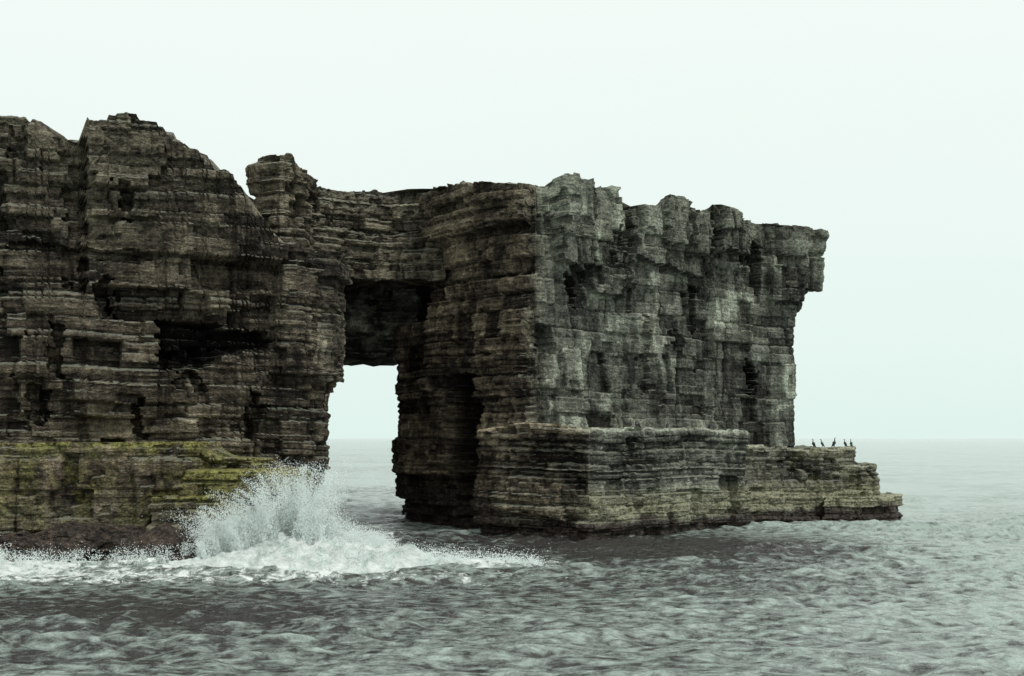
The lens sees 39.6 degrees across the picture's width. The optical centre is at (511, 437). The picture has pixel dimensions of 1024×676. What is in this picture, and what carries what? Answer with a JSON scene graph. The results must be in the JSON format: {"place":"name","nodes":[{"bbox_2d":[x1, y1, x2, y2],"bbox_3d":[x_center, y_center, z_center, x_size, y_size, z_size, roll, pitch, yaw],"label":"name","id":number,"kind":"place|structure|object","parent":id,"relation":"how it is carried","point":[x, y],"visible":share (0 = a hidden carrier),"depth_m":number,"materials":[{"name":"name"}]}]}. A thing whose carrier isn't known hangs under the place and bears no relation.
{"place":"outdoors","nodes":[
{"label":"outdoors","id":0,"kind":"place"},
{"bbox_2d":[0,112,352,529],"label":"layered sea cliff","id":1,"kind":"structure","parent":0,"point":[158,283],"depth_m":105.75,"materials":[{"name":"stone"}]},
{"bbox_2d":[0,438,1023,675],"bbox_3d":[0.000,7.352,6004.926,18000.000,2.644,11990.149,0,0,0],"label":"sea","id":2,"kind":"structure","parent":0,"point":[930,582],"depth_m":70.58,"materials":[{"name":"liquid"}]},
{"bbox_2d":[0,441,314,561],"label":"mossy rock ledge","id":3,"kind":"object","parent":2,"relation":"in","point":[106,497],"visible":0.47,"depth_m":96.49,"materials":[{"name":"stone"}]},
{"bbox_2d":[0,457,557,567],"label":"breaking wave spray","id":4,"kind":"object","parent":2,"relation":"on","point":[308,528],"visible":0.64,"depth_m":91.27,"materials":[{"name":"white liquid"}]},
{"bbox_2d":[310,172,903,539],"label":"rock headland with sea arch","id":5,"kind":"object","parent":2,"relation":"in","point":[541,347],"visible":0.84,"depth_m":125.15,"materials":[{"name":"grey stone"}]},
{"bbox_2d":[0,0,1023,437],"label":"sky","id":6,"kind":"structure","parent":0,"point":[894,129],"materials":[{"name":"white"}]}
]}

